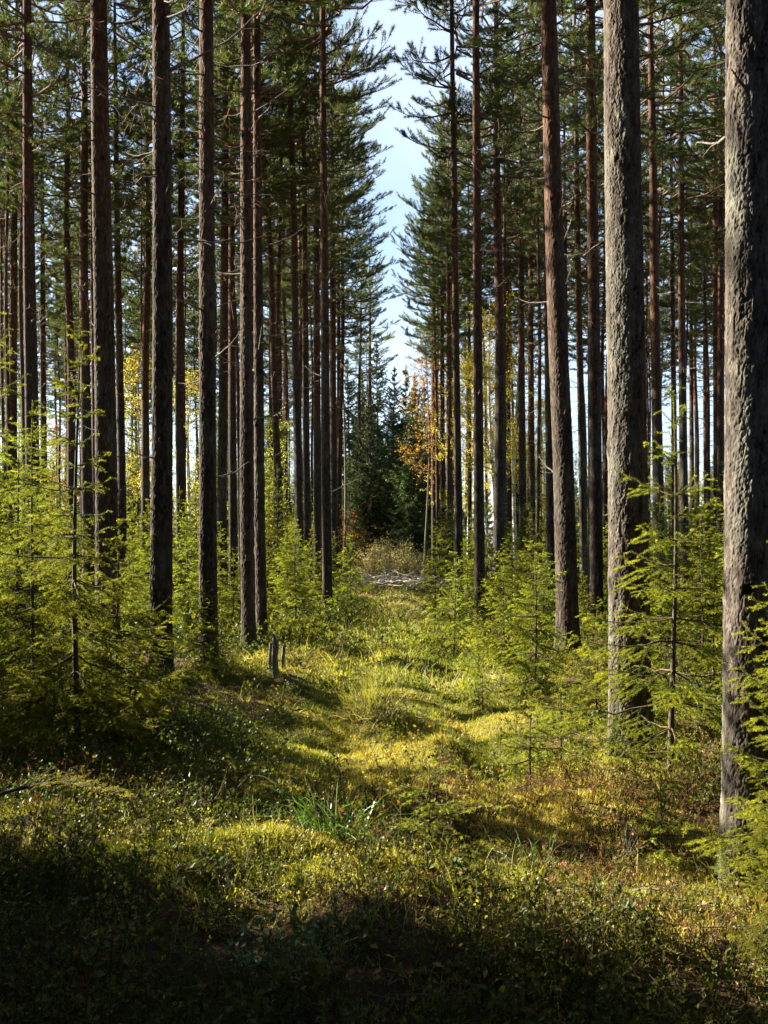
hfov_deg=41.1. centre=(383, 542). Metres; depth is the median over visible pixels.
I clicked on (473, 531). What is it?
old spruce
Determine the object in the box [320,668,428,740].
grass tussock
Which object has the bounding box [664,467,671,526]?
old spruce
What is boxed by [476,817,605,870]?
grass tussock
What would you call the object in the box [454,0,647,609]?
pine tree
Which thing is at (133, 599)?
young spruce
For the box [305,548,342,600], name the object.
young spruce
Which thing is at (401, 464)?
old spruce
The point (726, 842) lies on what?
young spruce
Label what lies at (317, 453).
pine tree
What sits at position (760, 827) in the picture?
young spruce
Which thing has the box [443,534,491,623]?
young spruce
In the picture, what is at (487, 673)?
grass tussock
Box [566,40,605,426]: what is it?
pine tree
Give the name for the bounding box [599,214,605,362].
pine tree
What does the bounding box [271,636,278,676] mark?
broken stump
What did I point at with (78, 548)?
young spruce
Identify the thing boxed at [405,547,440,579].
bush
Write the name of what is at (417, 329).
pine tree
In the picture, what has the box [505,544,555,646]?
young spruce
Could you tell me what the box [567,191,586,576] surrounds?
pine tree
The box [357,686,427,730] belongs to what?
grass tussock
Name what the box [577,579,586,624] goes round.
young spruce
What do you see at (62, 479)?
birch tree
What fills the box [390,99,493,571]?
pine tree
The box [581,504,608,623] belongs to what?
young spruce
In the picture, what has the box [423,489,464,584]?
young spruce
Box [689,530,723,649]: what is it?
young spruce
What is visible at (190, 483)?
birch tree
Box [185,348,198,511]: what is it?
pine tree
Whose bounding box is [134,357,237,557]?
birch tree
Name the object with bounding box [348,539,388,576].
bush
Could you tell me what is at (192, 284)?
pine tree
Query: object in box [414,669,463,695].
grass tussock
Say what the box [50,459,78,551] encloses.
old spruce
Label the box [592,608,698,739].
young spruce
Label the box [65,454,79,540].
old spruce
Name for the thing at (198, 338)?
pine tree
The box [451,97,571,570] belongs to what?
pine tree
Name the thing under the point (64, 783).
spruce bough
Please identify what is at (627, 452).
pine tree
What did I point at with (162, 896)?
bilberry shrub
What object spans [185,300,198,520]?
pine tree
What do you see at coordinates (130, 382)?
pine tree
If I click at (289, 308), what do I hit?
pine tree
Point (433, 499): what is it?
pine tree
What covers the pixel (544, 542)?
young spruce
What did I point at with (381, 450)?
old spruce
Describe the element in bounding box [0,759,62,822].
lingonberry shrub
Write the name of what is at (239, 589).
young spruce
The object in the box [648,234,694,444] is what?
pine tree
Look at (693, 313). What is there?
pine tree
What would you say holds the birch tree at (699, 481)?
on the ground at (376, 988)
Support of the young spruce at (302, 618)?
on the ground at (376, 988)
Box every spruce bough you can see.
[0,763,135,798]
[403,799,510,838]
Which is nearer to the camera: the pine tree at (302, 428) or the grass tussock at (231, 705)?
the grass tussock at (231, 705)
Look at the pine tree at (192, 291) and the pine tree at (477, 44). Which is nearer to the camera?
the pine tree at (477, 44)
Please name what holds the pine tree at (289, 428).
on the ground at (376, 988)
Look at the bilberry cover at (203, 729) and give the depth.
8.84 m
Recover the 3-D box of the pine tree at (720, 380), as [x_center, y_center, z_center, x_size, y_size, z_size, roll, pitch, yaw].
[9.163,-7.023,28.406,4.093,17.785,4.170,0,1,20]
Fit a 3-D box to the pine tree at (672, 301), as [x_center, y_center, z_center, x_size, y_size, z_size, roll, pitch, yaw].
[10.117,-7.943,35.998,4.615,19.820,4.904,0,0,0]
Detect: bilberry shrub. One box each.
[72,858,182,954]
[454,892,644,1023]
[462,748,580,791]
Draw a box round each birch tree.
[0,378,65,519]
[47,434,79,531]
[77,471,140,533]
[115,343,175,499]
[116,406,151,562]
[125,444,175,547]
[130,454,192,547]
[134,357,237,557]
[172,470,196,534]
[175,420,238,549]
[187,380,292,557]
[216,464,237,559]
[237,405,292,552]
[237,406,313,572]
[264,403,310,513]
[290,469,294,523]
[292,479,313,514]
[420,347,494,563]
[420,348,544,570]
[440,291,544,513]
[483,298,545,565]
[513,426,587,563]
[525,388,587,557]
[648,442,701,561]
[650,442,712,538]
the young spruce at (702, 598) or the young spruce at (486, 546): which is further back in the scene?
the young spruce at (486, 546)
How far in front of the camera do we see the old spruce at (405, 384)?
63.94 m
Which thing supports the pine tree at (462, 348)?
on the ground at (376, 988)
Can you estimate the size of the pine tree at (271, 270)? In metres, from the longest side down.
17.745 x 4.475 x 4.365 m
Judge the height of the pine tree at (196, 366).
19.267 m
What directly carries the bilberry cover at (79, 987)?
on the ground at (376, 988)
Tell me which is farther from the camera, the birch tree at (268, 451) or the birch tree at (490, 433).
the birch tree at (268, 451)
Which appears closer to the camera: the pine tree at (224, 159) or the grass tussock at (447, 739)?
the grass tussock at (447, 739)
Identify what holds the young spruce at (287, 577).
on the ground at (376, 988)
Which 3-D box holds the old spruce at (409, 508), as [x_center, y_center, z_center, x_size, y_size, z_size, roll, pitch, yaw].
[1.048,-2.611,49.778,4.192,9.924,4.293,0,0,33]
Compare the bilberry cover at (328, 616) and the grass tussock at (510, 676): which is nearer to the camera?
the grass tussock at (510, 676)
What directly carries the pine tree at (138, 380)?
on the ground at (376, 988)
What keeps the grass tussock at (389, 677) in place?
on the ground at (376, 988)
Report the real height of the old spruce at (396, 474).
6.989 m
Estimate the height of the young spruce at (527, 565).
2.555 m
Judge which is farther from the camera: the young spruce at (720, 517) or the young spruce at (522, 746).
the young spruce at (720, 517)
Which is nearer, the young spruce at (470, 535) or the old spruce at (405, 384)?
the young spruce at (470, 535)
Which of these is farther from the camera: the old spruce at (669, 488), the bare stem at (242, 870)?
the old spruce at (669, 488)
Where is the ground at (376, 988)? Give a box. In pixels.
[0,544,767,1023]
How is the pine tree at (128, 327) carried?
on the ground at (376, 988)
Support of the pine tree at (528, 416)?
on the ground at (376, 988)
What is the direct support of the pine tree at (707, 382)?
on the ground at (376, 988)
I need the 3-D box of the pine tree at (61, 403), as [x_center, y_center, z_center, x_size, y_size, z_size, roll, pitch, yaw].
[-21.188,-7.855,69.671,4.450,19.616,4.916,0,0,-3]
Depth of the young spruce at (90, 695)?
7.74 m
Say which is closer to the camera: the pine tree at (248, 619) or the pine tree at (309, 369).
the pine tree at (248, 619)
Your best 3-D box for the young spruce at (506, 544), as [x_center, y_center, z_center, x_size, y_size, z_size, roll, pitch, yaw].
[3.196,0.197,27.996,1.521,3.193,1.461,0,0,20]
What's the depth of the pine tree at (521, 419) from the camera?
33.91 m
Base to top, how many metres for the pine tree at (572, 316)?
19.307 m
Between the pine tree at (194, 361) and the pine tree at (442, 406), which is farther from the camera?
the pine tree at (194, 361)
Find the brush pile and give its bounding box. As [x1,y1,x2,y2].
[343,566,452,590]
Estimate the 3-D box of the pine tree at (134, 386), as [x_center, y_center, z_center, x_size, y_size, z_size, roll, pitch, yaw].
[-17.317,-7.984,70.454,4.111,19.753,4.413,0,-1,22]
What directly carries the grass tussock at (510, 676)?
on the ground at (376, 988)
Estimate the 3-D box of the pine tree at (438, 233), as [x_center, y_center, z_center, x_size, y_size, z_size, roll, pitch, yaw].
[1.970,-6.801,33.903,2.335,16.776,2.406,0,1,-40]
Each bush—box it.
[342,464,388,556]
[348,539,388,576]
[363,533,407,577]
[376,527,429,574]
[384,534,438,577]
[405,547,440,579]
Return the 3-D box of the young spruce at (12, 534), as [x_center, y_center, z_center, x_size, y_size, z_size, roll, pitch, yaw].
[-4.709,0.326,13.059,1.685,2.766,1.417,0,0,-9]
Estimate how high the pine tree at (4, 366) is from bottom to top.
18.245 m
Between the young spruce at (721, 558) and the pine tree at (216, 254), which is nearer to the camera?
the young spruce at (721, 558)
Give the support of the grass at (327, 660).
on the ground at (376, 988)
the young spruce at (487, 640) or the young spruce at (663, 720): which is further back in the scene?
the young spruce at (487, 640)
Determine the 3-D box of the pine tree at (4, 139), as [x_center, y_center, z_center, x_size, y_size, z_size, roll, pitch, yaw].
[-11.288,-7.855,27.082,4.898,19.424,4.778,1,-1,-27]
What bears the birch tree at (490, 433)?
on the ground at (376, 988)
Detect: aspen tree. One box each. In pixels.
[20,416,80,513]
[395,331,462,578]
[412,388,467,526]
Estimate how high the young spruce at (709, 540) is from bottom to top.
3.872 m
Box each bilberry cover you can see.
[0,566,722,656]
[0,626,722,786]
[0,717,767,1023]
[437,744,767,948]
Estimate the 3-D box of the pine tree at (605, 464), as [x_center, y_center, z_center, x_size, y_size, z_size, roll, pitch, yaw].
[7.747,-7.865,35.348,4.807,19.540,4.928,1,2,44]
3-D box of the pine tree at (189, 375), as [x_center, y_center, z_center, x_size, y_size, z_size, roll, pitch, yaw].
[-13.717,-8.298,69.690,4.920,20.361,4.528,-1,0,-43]
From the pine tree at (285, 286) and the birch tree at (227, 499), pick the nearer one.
the pine tree at (285, 286)
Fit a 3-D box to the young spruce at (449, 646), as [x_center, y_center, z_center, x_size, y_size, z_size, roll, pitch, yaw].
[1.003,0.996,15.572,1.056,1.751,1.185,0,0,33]
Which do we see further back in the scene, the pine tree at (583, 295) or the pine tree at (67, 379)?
the pine tree at (67, 379)
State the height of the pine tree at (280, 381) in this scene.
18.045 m
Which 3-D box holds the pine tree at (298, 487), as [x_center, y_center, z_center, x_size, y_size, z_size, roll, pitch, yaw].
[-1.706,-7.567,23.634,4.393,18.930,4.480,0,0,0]
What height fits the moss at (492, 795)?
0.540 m
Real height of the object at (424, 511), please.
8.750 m
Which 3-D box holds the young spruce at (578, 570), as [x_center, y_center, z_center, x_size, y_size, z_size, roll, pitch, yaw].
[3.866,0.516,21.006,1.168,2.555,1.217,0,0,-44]
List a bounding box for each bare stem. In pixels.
[194,829,269,907]
[215,830,255,913]
[329,631,345,687]
[375,748,432,844]
[616,811,648,870]
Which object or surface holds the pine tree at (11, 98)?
on the ground at (376, 988)
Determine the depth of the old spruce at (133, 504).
61.36 m
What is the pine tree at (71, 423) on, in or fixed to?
on the ground at (376, 988)
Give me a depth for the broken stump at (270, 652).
11.88 m
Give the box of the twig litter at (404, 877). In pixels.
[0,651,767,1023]
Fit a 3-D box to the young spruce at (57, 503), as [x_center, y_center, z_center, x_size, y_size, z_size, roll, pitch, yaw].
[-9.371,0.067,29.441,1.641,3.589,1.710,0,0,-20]
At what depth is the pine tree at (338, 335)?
41.93 m
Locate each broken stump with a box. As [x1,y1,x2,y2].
[268,642,271,671]
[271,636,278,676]
[281,644,285,668]
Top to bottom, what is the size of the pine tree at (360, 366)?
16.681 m
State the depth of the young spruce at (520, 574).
20.33 m
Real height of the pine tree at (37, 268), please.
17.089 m
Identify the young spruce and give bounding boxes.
[0,291,112,649]
[0,319,211,772]
[0,400,115,717]
[0,424,91,680]
[0,431,23,582]
[0,431,80,601]
[0,460,81,655]
[0,484,20,609]
[40,489,94,627]
[41,507,63,584]
[48,488,81,586]
[55,518,186,738]
[77,513,145,594]
[96,601,163,705]
[119,540,149,630]
[121,498,181,603]
[127,500,143,582]
[127,503,178,614]
[172,486,198,612]
[172,495,198,591]
[172,502,220,638]
[172,580,244,679]
[175,483,228,580]
[188,516,228,592]
[193,522,240,626]
[217,546,255,643]
[230,566,240,612]
[238,459,295,599]
[240,466,313,613]
[267,528,313,623]
[268,529,333,643]
[269,519,322,614]
[287,500,313,581]
[304,530,321,598]
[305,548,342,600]
[311,517,313,580]
[316,535,381,622]
[317,531,358,601]
[338,656,369,690]
[386,763,503,868]
[409,551,483,660]
[412,537,458,624]
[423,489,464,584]
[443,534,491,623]
[448,511,487,589]
[453,493,517,599]
[455,556,544,679]
[460,672,498,718]
[462,547,513,641]
[471,702,568,788]
[485,503,520,594]
[486,521,544,624]
[487,540,588,703]
[500,671,605,768]
[502,538,531,613]
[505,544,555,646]
[508,492,555,587]
[511,512,546,603]
[522,385,723,781]
[527,493,546,572]
[534,564,555,622]
[544,517,587,616]
[550,604,608,717]
[577,516,587,575]
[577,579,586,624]
[578,571,607,651]
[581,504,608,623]
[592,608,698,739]
[598,541,650,628]
[626,776,713,871]
[649,488,692,642]
[649,557,679,663]
[650,474,701,582]
[663,514,723,662]
[664,479,722,628]
[665,549,678,582]
[670,500,701,579]
[670,572,722,697]
[682,539,767,904]
[689,461,724,607]
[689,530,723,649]
[693,498,713,586]
[703,540,723,626]
[717,739,767,994]
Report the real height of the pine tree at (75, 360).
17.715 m
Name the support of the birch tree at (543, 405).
on the ground at (376, 988)
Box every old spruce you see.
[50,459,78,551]
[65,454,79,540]
[126,445,140,539]
[126,469,140,562]
[313,359,365,535]
[342,401,387,542]
[342,401,389,565]
[342,455,373,575]
[345,372,387,478]
[350,343,396,464]
[363,431,396,558]
[365,424,385,522]
[367,435,416,574]
[374,389,446,573]
[376,366,414,497]
[380,365,423,483]
[385,453,401,527]
[389,412,440,546]
[391,442,410,500]
[394,461,416,545]
[401,374,427,460]
[409,387,464,554]
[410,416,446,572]
[430,388,464,539]
[462,471,464,532]
[463,490,491,562]
[484,486,492,559]
[574,480,579,559]
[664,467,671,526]
[667,459,679,536]
[699,460,712,530]
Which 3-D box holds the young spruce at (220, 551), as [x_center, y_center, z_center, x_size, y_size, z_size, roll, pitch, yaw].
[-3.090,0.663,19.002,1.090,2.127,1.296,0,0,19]
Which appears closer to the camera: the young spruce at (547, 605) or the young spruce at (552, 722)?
the young spruce at (552, 722)
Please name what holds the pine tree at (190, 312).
on the ground at (376, 988)
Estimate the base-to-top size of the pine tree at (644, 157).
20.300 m
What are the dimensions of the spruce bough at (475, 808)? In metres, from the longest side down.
0.593 x 0.188 x 0.120 m
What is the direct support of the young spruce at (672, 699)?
on the ground at (376, 988)
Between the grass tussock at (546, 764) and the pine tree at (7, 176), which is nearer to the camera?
the grass tussock at (546, 764)
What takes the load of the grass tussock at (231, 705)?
on the ground at (376, 988)
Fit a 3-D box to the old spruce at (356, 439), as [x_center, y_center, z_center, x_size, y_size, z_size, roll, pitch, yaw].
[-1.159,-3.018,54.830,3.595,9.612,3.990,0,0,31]
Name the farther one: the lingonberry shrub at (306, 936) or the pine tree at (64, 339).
the pine tree at (64, 339)
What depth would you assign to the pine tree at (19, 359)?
50.42 m
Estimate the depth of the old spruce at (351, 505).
49.89 m
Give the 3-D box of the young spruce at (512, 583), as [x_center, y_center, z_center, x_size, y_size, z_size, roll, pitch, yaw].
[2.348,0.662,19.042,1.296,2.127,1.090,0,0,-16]
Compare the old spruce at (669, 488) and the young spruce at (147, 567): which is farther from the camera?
the old spruce at (669, 488)
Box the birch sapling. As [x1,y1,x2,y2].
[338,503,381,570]
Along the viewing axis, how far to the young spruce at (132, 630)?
9.58 m
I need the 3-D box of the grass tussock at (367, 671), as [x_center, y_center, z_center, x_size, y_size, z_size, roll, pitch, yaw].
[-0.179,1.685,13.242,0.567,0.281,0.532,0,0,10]
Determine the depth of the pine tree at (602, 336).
38.46 m
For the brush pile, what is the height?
0.927 m
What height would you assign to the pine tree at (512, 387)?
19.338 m
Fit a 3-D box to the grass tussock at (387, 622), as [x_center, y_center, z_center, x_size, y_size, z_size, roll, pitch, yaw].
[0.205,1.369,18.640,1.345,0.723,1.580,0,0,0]
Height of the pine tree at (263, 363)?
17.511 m
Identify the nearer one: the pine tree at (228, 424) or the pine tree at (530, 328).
the pine tree at (530, 328)
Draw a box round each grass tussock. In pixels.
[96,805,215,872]
[209,693,263,714]
[217,797,323,872]
[256,684,327,714]
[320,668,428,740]
[325,657,350,667]
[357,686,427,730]
[361,666,378,675]
[364,603,427,628]
[370,666,409,683]
[412,727,475,754]
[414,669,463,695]
[474,751,514,774]
[476,665,504,679]
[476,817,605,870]
[480,665,530,689]
[484,691,520,713]
[488,742,551,783]
[504,754,566,782]
[624,763,696,800]
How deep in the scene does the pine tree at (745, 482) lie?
4.90 m
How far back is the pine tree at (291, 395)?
61.84 m
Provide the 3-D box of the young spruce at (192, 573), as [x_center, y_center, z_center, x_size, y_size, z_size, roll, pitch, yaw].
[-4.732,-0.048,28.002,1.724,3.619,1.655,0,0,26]
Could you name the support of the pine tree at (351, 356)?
on the ground at (376, 988)
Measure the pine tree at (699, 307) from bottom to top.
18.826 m
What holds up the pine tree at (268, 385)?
on the ground at (376, 988)
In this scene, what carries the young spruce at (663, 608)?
on the ground at (376, 988)
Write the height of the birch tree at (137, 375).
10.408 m
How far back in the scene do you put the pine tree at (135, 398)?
75.42 m
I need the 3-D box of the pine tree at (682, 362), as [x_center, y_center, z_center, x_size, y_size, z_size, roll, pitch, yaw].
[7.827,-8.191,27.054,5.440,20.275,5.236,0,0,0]
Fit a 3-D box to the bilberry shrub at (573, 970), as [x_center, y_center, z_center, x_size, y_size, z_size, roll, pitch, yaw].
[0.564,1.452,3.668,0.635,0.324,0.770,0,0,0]
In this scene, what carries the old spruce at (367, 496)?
on the ground at (376, 988)
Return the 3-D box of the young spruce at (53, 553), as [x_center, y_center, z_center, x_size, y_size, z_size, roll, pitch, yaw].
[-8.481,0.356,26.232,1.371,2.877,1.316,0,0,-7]
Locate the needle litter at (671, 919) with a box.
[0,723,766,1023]
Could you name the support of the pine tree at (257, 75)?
on the ground at (376, 988)
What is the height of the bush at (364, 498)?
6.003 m
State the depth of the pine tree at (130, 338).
37.95 m
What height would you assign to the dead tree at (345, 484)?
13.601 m
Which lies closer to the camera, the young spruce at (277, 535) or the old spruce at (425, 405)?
the young spruce at (277, 535)
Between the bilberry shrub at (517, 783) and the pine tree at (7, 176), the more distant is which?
the pine tree at (7, 176)
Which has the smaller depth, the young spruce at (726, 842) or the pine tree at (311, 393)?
the young spruce at (726, 842)
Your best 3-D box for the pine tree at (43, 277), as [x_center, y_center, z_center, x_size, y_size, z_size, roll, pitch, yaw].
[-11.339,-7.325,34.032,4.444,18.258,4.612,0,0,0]
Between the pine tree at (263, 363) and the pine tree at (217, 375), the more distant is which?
the pine tree at (217, 375)
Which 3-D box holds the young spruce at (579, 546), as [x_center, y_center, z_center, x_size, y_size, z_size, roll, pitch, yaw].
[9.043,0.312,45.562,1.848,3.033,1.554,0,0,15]
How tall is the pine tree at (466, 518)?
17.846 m
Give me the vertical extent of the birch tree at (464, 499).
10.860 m
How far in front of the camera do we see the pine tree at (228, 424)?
53.66 m
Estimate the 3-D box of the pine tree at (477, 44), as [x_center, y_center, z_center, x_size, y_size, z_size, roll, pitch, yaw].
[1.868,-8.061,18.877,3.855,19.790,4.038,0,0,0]
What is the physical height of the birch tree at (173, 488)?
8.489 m
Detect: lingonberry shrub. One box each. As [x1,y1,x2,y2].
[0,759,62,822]
[218,853,398,994]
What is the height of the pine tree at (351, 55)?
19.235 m
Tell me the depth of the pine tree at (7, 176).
22.89 m
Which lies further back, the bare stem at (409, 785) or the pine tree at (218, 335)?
the pine tree at (218, 335)
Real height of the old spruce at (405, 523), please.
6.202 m
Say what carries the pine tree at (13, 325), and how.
on the ground at (376, 988)
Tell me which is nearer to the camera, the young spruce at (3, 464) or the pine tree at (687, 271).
the young spruce at (3, 464)
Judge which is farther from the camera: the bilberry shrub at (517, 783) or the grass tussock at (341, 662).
the grass tussock at (341, 662)
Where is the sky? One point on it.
(405, 159)
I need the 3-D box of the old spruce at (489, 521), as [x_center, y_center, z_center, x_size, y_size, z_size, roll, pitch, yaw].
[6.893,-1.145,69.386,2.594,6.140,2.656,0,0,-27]
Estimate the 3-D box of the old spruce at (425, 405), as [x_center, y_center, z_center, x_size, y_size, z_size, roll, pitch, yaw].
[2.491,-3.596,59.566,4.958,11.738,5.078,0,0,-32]
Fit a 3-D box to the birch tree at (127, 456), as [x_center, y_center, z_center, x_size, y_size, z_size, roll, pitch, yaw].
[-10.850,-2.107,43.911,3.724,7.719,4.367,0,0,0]
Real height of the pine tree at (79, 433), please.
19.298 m
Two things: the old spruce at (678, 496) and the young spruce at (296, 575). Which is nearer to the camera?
the young spruce at (296, 575)
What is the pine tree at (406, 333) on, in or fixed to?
on the ground at (376, 988)
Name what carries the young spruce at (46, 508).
on the ground at (376, 988)
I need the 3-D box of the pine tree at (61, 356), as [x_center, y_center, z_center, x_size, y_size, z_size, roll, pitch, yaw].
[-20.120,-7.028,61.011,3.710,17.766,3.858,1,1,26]
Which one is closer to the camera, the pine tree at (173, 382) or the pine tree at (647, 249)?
the pine tree at (647, 249)
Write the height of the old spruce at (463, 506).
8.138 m
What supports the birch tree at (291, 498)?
on the ground at (376, 988)
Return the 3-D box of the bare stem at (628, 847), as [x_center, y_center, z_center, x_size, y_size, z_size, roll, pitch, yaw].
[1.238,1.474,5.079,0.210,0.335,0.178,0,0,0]
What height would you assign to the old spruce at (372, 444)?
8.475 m
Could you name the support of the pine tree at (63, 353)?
on the ground at (376, 988)
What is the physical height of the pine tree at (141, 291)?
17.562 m
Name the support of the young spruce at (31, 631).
on the ground at (376, 988)
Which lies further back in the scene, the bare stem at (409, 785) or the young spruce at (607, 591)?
the young spruce at (607, 591)
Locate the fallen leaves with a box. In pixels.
[5,629,760,1023]
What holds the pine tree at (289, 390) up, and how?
on the ground at (376, 988)
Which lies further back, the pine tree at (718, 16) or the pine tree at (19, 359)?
the pine tree at (19, 359)
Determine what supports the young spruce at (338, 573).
on the ground at (376, 988)
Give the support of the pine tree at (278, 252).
on the ground at (376, 988)
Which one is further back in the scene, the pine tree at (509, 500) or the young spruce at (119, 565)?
the pine tree at (509, 500)
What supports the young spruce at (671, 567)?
on the ground at (376, 988)
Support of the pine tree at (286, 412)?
on the ground at (376, 988)
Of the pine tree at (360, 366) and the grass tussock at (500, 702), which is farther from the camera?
the pine tree at (360, 366)
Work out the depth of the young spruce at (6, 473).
12.97 m
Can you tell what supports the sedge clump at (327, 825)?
on the ground at (376, 988)
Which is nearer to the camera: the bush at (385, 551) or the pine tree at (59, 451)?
the bush at (385, 551)
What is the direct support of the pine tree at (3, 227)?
on the ground at (376, 988)
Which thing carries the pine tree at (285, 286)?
on the ground at (376, 988)
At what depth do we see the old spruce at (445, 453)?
65.94 m
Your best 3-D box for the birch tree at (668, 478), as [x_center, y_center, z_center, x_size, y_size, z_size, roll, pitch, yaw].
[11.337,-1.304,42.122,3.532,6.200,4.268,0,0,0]
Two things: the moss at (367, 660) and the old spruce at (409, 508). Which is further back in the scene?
the old spruce at (409, 508)
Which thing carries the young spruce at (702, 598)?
on the ground at (376, 988)
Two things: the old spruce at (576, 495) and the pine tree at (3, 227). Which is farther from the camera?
the old spruce at (576, 495)
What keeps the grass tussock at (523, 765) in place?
on the ground at (376, 988)
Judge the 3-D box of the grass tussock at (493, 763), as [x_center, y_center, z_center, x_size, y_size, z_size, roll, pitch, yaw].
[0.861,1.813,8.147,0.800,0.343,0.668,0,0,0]
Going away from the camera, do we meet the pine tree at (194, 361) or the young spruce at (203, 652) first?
the young spruce at (203, 652)
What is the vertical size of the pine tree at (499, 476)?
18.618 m
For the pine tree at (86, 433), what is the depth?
24.41 m
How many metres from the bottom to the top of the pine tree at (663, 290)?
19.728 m
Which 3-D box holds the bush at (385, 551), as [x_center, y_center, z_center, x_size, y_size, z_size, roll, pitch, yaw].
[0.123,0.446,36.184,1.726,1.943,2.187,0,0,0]
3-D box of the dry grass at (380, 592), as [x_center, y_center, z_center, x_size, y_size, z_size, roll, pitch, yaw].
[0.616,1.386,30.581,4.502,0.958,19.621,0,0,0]
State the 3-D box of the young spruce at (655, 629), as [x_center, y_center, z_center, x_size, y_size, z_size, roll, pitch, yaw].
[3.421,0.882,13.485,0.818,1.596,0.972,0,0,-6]
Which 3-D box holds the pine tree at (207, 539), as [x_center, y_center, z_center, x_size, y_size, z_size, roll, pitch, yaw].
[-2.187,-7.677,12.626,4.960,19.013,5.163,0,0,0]
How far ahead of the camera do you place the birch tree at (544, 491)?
39.68 m
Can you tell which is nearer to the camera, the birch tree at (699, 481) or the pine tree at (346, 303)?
the pine tree at (346, 303)
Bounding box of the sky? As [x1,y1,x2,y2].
[0,0,725,537]
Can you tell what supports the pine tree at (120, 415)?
on the ground at (376, 988)
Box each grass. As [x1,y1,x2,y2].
[150,572,607,700]
[342,573,473,625]
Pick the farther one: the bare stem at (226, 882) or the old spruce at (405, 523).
the old spruce at (405, 523)
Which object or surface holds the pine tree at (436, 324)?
on the ground at (376, 988)
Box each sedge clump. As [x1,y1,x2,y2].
[224,771,466,848]
[274,788,442,853]
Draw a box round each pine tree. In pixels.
[0,0,58,568]
[0,0,67,552]
[0,0,80,550]
[0,0,131,602]
[0,0,136,577]
[0,0,181,601]
[0,11,46,272]
[0,42,41,543]
[0,68,36,434]
[0,89,74,533]
[0,137,35,443]
[0,280,39,445]
[2,51,89,542]
[3,191,64,427]
[3,260,39,498]
[8,250,50,458]
[17,279,66,469]
[36,125,135,574]
[36,175,78,532]
[38,276,77,484]
[38,286,90,526]
[41,2,151,584]
[44,0,194,648]
[45,144,136,428]
[46,287,90,441]
[47,184,90,514]
[49,275,78,468]
[51,221,90,471]
[53,157,90,554]
[55,283,90,479]
[58,0,190,589]
[64,334,80,484]
[73,0,274,675]
[109,0,240,600]
[111,0,198,585]
[112,80,197,425]
[112,178,186,458]
[113,102,176,440]
[113,243,140,451]
[115,285,151,503]
[121,0,271,665]
[122,242,152,564]
[123,306,151,522]
[123,331,140,500]
[124,321,151,441]
[129,188,176,464]
[133,0,308,599]
[134,314,189,449]
[137,297,197,484]
[148,0,319,602]
[149,198,219,463]
[149,269,176,469]
[151,57,198,502]
[170,0,333,606]
[171,79,275,423]
[172,119,198,541]
[172,274,198,517]
[181,3,360,591]
[182,0,302,653]
[184,242,198,548]
[185,256,219,451]
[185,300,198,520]
[185,309,218,453]
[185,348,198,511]
[188,0,339,643]
[192,20,268,588]
[192,115,289,432]
[194,69,263,582]
[198,246,239,468]
[214,0,402,595]
[214,2,345,590]
[216,162,313,558]
[216,254,239,551]
[216,304,239,567]
[228,68,371,537]
[232,0,396,615]
[237,204,329,494]
[238,204,320,573]
[238,300,268,434]
[260,0,377,601]
[263,0,395,588]
[263,35,311,544]
[263,285,291,395]
[263,308,292,441]
[264,301,310,454]
[268,335,292,419]
[275,160,320,527]
[278,127,329,486]
[281,275,292,537]
[288,107,341,548]
[288,310,311,464]
[291,364,313,461]
[297,19,381,584]
[301,330,313,474]
[307,86,404,568]
[308,92,356,502]
[308,117,387,573]
[309,245,336,455]
[312,194,360,460]
[336,261,394,520]
[346,247,400,439]
[385,0,518,614]
[387,183,466,571]
[389,0,541,628]
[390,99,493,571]
[391,149,472,568]
[401,205,467,450]
[406,80,472,577]
[406,115,483,576]
[414,110,525,572]
[419,127,472,569]
[420,243,472,568]
[424,0,579,600]
[439,252,489,568]
[441,56,565,557]
[451,0,580,582]
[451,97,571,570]
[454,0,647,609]
[458,99,511,572]
[459,231,493,464]
[471,25,586,577]
[482,163,568,563]
[484,139,586,578]
[485,0,725,630]
[487,13,573,590]
[487,157,536,545]
[505,0,604,654]
[506,44,605,404]
[511,185,543,556]
[513,243,543,476]
[515,201,585,424]
[532,3,664,593]
[562,40,677,588]
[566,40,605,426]
[567,145,649,508]
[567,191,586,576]
[567,217,605,537]
[567,241,586,474]
[568,187,605,450]
[569,0,724,600]
[579,0,725,603]
[597,14,670,388]
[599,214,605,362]
[600,193,669,409]
[603,0,660,761]
[639,0,707,405]
[639,0,725,370]
[641,32,724,577]
[642,163,676,513]
[643,212,689,544]
[645,0,725,588]
[647,182,724,577]
[648,205,677,445]
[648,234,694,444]
[648,253,696,473]
[659,131,724,572]
[660,96,725,427]
[660,120,724,432]
[660,161,712,459]
[661,257,712,549]
[663,0,725,571]
[671,69,724,555]
[693,204,724,441]
[695,0,767,893]
[697,321,724,465]
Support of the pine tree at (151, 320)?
on the ground at (376, 988)
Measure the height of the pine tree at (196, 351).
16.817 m
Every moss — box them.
[0,659,767,1023]
[214,579,578,695]
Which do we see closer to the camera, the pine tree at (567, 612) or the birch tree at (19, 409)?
the pine tree at (567, 612)
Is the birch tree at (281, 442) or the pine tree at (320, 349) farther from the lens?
the pine tree at (320, 349)
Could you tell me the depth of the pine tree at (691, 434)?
43.92 m
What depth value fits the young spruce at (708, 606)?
9.56 m
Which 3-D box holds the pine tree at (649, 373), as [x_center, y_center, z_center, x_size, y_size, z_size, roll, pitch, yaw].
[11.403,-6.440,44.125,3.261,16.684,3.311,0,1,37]
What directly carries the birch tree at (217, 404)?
on the ground at (376, 988)
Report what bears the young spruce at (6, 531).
on the ground at (376, 988)

